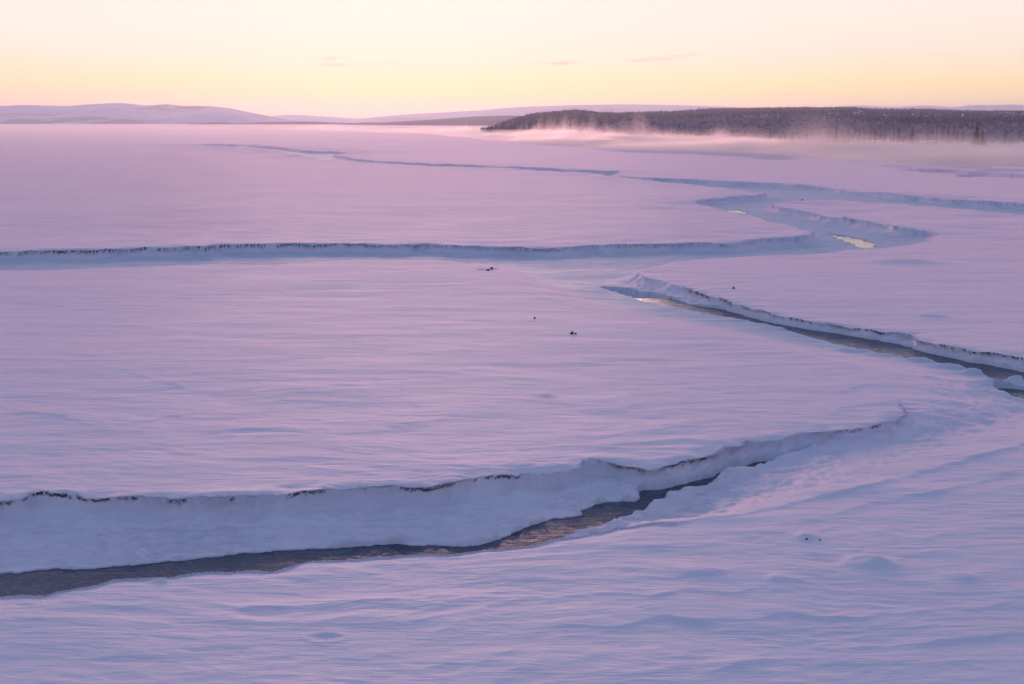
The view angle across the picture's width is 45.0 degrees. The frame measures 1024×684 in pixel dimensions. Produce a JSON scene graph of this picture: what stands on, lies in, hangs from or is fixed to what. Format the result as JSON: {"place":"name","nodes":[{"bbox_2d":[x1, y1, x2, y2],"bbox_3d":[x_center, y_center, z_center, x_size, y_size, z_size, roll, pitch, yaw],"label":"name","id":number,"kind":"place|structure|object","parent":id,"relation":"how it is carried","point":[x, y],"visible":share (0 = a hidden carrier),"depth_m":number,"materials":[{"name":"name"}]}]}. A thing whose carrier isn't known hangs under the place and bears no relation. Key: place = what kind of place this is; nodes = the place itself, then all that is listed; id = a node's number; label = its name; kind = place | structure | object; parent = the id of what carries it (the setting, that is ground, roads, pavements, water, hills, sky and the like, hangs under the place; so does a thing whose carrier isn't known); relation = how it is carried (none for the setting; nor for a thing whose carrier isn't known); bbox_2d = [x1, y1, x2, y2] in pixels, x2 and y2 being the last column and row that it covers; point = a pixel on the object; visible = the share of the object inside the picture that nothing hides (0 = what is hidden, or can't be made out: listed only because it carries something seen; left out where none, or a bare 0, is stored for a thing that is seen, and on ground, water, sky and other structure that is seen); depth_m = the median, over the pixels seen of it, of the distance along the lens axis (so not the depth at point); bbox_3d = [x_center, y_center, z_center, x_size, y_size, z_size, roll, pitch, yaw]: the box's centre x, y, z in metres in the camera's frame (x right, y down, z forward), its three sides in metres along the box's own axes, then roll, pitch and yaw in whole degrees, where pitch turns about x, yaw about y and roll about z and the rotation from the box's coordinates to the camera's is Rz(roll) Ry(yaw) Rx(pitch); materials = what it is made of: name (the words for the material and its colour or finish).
{"place":"outdoors","nodes":[
{"label":"outdoors","id":0,"kind":"place"},
{"bbox_2d":[0,103,297,123],"bbox_3d":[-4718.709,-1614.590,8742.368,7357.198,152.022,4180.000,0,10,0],"label":"mountains","id":1,"kind":"structure","parent":0,"point":[29,114],"depth_m":8091.19,"materials":[{"name":"snow"}]},
{"bbox_2d":[48,113,279,123],"bbox_3d":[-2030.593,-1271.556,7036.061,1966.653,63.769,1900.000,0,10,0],"label":"mountains","id":2,"kind":"structure","parent":0,"point":[193,119],"depth_m":6626.76,"materials":[{"name":"snow"}]},
{"bbox_2d":[190,121,380,124],"bbox_3d":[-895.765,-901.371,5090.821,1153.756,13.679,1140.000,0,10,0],"label":"mountains","id":3,"kind":"structure","parent":0,"point":[283,123],"depth_m":4831.67,"materials":[{"name":"snow"}]},
{"bbox_2d":[0,461,766,596],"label":"creek water","id":4,"kind":"structure","parent":0,"point":[43,582],"depth_m":28.10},
{"bbox_2d":[339,116,516,125],"bbox_3d":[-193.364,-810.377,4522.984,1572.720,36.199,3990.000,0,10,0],"label":"hills","id":5,"kind":"structure","parent":0,"point":[479,121],"depth_m":3530.10,"materials":[{"name":"white snow"}]},
{"bbox_2d":[270,104,738,122],"bbox_3d":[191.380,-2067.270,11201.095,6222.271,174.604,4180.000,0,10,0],"label":"mountains","id":6,"kind":"structure","parent":0,"point":[523,111],"depth_m":10684.55,"materials":[{"name":"snow"}]},
{"bbox_2d":[0,124,1023,683],"bbox_3d":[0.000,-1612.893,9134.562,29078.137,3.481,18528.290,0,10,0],"label":"snow ground","id":7,"kind":"structure","parent":0,"point":[220,342],"depth_m":39.59,"materials":[{"name":"white snow"}]},
{"bbox_2d":[834,126,838,146],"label":"spruce tree","id":8,"kind":"object","parent":7,"relation":"on","point":[836,134],"visible":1,"depth_m":512.56,"materials":[{"name":"green plant"}]},
{"bbox_2d":[862,126,866,146],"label":"birch tree","id":9,"kind":"object","parent":7,"relation":"on","point":[864,139],"visible":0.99,"depth_m":510.60,"materials":[{"name":"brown plant"}]},
{"bbox_2d":[873,127,876,148],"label":"birch tree","id":10,"kind":"object","parent":7,"relation":"on","point":[875,138],"visible":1,"depth_m":481.61,"materials":[{"name":"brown plant"}]},
{"bbox_2d":[896,124,900,144],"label":"spruce tree","id":11,"kind":"object","parent":7,"relation":"on","point":[898,140],"visible":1,"depth_m":502.90,"materials":[{"name":"green plant"}]},
{"bbox_2d":[909,126,914,147],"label":"spruce tree","id":12,"kind":"object","parent":7,"relation":"on","point":[911,137],"visible":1,"depth_m":493.04,"materials":[{"name":"green plant"}]},
{"bbox_2d":[926,128,929,147],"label":"birch tree","id":13,"kind":"object","parent":7,"relation":"on","point":[927,135],"visible":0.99,"depth_m":473.88,"materials":[{"name":"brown plant"}]},
{"bbox_2d":[944,124,951,148],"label":"birch tree","id":14,"kind":"object","parent":7,"relation":"on","point":[947,132],"visible":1,"depth_m":473.29,"materials":[{"name":"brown plant"}]},
{"bbox_2d":[971,122,980,145],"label":"spruce tree","id":15,"kind":"object","parent":7,"relation":"on","point":[976,135],"visible":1,"depth_m":473.12,"materials":[{"name":"green plant"}]},
{"bbox_2d":[979,130,988,145],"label":"spruce tree","id":16,"kind":"object","parent":7,"relation":"on","point":[982,141],"visible":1,"depth_m":469.26,"materials":[{"name":"green plant"}]},
{"bbox_2d":[1002,125,1008,144],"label":"birch tree","id":17,"kind":"object","parent":7,"relation":"on","point":[1005,135],"visible":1,"depth_m":471.82,"materials":[{"name":"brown plant"}]},
{"bbox_2d":[0,125,1023,166],"bbox_3d":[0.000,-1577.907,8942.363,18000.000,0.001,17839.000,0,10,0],"label":"river water","id":18,"kind":"structure","parent":0,"point":[935,156],"depth_m":502.14,"materials":[{"name":"grey liquid"}]},
{"bbox_2d":[0,0,1023,117],"label":"sky","id":19,"kind":"structure","parent":0,"point":[327,58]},
{"bbox_2d":[492,109,1017,132],"bbox_3d":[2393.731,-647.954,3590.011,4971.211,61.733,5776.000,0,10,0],"label":"hills","id":20,"kind":"structure","parent":0,"point":[541,130],"depth_m":1322.72,"materials":[{"name":"white snow"}]},
{"bbox_2d":[480,106,1023,131],"bbox_3d":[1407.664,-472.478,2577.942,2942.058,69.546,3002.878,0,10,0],"label":"conifer forest","id":21,"kind":"object","parent":20,"relation":"on","point":[902,119],"visible":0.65,"depth_m":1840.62,"materials":[{"name":"plant"}]},
{"bbox_2d":[727,210,876,247],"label":"creek water","id":22,"kind":"structure","parent":0,"point":[860,243],"depth_m":102.22,"materials":[{"name":"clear liquid"}]},
{"bbox_2d":[596,118,1023,145],"bbox_3d":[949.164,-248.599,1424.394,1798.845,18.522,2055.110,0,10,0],"label":"hills","id":23,"kind":"structure","parent":0,"point":[733,137],"depth_m":722.03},
{"bbox_2d":[576,114,1023,143],"bbox_3d":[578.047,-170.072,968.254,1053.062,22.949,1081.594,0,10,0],"label":"birch scrub","id":24,"kind":"object","parent":23,"relation":"on","point":[650,127],"visible":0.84,"depth_m":845.37,"materials":[{"name":"plant"}]},
{"bbox_2d":[635,298,1023,398],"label":"creek water","id":25,"kind":"structure","parent":0,"point":[878,346],"depth_m":53.55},
{"bbox_2d":[833,104,1023,110],"bbox_3d":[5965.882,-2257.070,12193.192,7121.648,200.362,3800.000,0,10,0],"label":"mountains","id":26,"kind":"structure","parent":0,"point":[1007,107],"depth_m":11915.16,"materials":[{"name":"snow"}]}
]}

